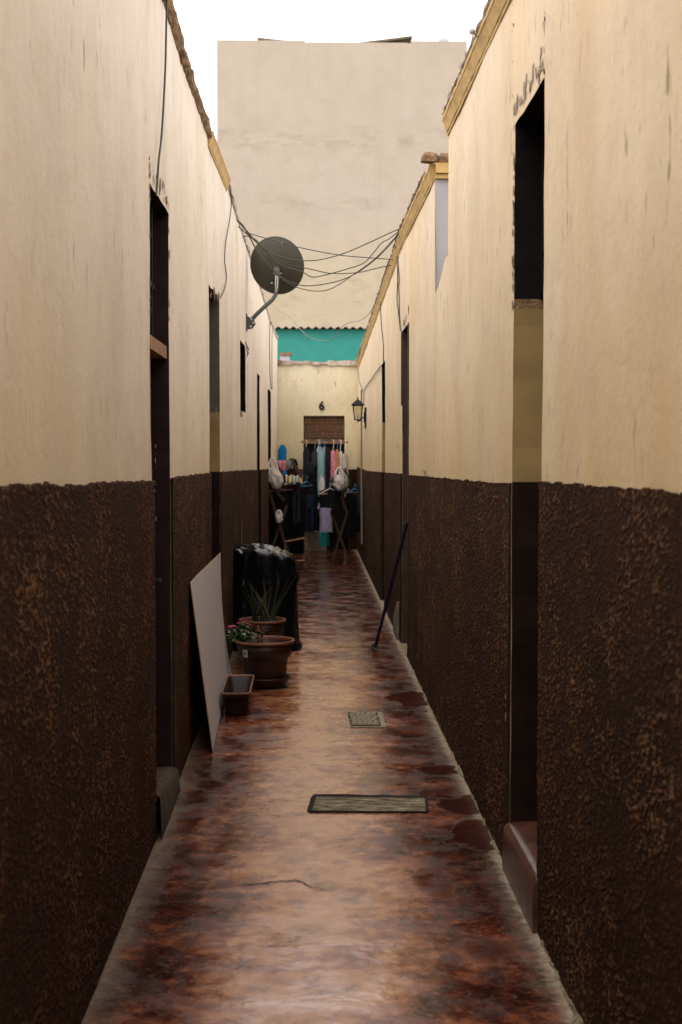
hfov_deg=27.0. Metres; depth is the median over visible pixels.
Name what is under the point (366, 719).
drain cover
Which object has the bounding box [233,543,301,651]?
covered bin
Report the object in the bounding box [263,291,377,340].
cable
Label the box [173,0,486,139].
sky
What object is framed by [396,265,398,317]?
cable
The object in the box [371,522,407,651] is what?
broom
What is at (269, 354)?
conduit
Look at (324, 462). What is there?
dress
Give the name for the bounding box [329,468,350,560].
drying rack
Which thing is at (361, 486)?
conduit
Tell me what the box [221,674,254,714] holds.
planter
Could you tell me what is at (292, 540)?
rail
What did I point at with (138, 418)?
row house
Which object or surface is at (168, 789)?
door
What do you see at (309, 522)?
jeans
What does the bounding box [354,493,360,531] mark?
coat
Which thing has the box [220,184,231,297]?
cable
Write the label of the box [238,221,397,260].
cable
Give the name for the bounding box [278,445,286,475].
shirt
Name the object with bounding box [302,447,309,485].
coat
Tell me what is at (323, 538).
trousers
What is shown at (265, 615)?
blade plant
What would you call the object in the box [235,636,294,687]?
flower pot
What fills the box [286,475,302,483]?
towel
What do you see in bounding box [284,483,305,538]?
coat
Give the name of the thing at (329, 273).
cable
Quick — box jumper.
[319,488,340,507]
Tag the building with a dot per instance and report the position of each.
(345, 342)
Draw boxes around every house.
[0,0,277,1023]
[277,360,357,550]
[355,152,447,733]
[442,0,681,1023]
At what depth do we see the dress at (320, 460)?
22.16 m
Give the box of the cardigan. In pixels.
[342,453,348,478]
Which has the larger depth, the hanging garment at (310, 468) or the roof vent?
the roof vent
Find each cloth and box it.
[277,460,285,470]
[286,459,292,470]
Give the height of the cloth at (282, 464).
0.150 m
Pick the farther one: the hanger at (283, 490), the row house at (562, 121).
the hanger at (283, 490)
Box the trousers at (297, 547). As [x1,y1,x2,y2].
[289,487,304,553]
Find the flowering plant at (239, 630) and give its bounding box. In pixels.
[226,621,256,641]
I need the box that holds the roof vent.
[439,37,448,40]
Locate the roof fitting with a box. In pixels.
[469,28,477,36]
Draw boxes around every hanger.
[271,477,292,491]
[300,476,312,486]
[319,483,333,494]
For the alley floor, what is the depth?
5.32 m
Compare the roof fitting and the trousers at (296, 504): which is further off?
the trousers at (296, 504)
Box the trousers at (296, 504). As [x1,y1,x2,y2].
[292,482,299,522]
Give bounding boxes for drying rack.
[269,460,302,551]
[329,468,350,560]
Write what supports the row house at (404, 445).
on the alley floor
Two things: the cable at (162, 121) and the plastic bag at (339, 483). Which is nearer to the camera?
the cable at (162, 121)
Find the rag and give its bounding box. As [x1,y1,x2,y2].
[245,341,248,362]
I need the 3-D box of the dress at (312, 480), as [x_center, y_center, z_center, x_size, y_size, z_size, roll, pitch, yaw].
[-0.447,-0.179,21.909,0.190,0.862,0.121,0,3,-1]
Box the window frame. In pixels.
[541,120,544,299]
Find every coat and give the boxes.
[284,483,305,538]
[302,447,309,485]
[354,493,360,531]
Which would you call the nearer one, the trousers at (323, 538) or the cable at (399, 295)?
the cable at (399, 295)
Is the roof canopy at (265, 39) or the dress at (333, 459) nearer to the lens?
the dress at (333, 459)
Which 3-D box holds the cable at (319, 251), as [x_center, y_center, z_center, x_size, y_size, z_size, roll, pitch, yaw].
[-0.194,-2.287,12.209,1.292,0.267,0.008,0,3,8]
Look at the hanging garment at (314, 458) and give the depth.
22.15 m
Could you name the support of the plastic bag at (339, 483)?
hanging from the drying rack at (343, 492)
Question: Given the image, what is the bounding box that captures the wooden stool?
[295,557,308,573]
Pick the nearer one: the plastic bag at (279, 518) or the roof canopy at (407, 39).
the plastic bag at (279, 518)
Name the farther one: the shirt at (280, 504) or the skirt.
the skirt
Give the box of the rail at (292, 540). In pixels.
[284,537,305,567]
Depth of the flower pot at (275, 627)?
10.46 m
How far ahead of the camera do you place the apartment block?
35.63 m
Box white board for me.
[190,553,231,751]
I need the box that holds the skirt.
[343,493,354,537]
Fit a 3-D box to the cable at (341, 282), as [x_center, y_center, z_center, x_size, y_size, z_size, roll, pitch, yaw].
[-0.166,-2.119,11.720,1.458,0.600,0.013,1,3,23]
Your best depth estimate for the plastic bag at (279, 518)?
18.59 m
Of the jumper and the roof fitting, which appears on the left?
the jumper
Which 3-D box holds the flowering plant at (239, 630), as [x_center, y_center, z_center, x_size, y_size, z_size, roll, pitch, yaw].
[-0.674,0.818,9.632,0.230,0.153,0.282,-1,3,-19]
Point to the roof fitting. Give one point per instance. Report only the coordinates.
(471, 31)
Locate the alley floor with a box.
[81,549,582,1023]
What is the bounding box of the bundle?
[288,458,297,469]
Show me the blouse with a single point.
(337, 459)
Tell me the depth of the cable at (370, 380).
17.22 m
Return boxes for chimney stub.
[280,352,291,360]
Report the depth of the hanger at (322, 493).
19.75 m
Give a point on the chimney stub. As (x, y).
(284, 356)
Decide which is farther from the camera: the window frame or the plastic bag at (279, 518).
the plastic bag at (279, 518)
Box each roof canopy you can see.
[257,37,277,39]
[365,36,411,42]
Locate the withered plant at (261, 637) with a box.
[248,620,268,642]
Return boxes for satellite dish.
[246,236,303,330]
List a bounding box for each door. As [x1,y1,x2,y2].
[150,207,180,838]
[304,444,343,548]
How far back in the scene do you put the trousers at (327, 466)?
22.16 m
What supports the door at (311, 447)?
in the house at (306, 389)
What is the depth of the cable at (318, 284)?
11.75 m
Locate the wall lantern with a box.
[351,397,365,427]
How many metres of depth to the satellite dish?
13.48 m
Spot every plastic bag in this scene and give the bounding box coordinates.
[268,457,283,488]
[275,510,282,522]
[333,467,344,490]
[344,474,347,488]
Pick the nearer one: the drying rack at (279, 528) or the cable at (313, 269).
the cable at (313, 269)
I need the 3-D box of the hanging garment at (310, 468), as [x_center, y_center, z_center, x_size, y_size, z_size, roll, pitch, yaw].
[-0.464,-0.474,21.997,0.130,0.614,0.106,0,3,-1]
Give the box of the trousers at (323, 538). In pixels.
[319,524,329,545]
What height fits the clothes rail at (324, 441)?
0.042 m
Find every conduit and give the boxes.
[269,322,270,387]
[361,390,362,543]
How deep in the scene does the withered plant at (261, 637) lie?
9.58 m
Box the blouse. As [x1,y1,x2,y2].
[335,449,339,469]
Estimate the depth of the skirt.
19.99 m
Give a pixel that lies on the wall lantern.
(357, 405)
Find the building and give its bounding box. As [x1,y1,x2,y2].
[275,326,365,363]
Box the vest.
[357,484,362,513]
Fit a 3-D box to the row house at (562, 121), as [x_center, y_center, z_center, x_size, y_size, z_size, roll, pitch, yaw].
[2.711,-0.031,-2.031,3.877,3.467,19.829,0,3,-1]
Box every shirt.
[271,491,287,532]
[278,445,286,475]
[317,504,332,532]
[319,477,324,490]
[338,451,342,474]
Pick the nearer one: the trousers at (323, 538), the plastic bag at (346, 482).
the plastic bag at (346, 482)
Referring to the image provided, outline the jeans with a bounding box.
[305,495,314,532]
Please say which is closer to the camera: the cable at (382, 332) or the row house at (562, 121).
the row house at (562, 121)
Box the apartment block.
[217,40,466,327]
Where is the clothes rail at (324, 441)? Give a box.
[301,441,347,442]
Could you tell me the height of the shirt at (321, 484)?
0.569 m
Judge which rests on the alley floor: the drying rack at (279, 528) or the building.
the drying rack at (279, 528)
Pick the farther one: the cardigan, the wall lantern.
the cardigan
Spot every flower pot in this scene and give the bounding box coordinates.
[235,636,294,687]
[238,616,285,635]
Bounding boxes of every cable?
[155,0,167,196]
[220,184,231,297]
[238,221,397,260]
[238,226,390,273]
[243,232,396,277]
[244,229,398,285]
[250,233,392,259]
[251,233,398,291]
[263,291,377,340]
[363,363,383,402]
[380,303,383,361]
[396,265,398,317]
[397,256,402,333]
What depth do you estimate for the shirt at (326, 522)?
20.59 m
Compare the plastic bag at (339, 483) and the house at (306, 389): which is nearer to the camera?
the plastic bag at (339, 483)
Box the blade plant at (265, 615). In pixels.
[241,576,296,621]
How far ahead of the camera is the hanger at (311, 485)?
18.85 m
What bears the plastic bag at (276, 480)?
hanging from the drying rack at (279, 528)
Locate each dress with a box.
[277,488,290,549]
[306,472,317,527]
[317,447,323,495]
[323,447,325,481]
[330,450,335,478]
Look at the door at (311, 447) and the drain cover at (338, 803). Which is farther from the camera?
the door at (311, 447)
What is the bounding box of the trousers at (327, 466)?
[325,448,330,488]
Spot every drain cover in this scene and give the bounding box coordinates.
[307,794,428,812]
[348,712,385,727]

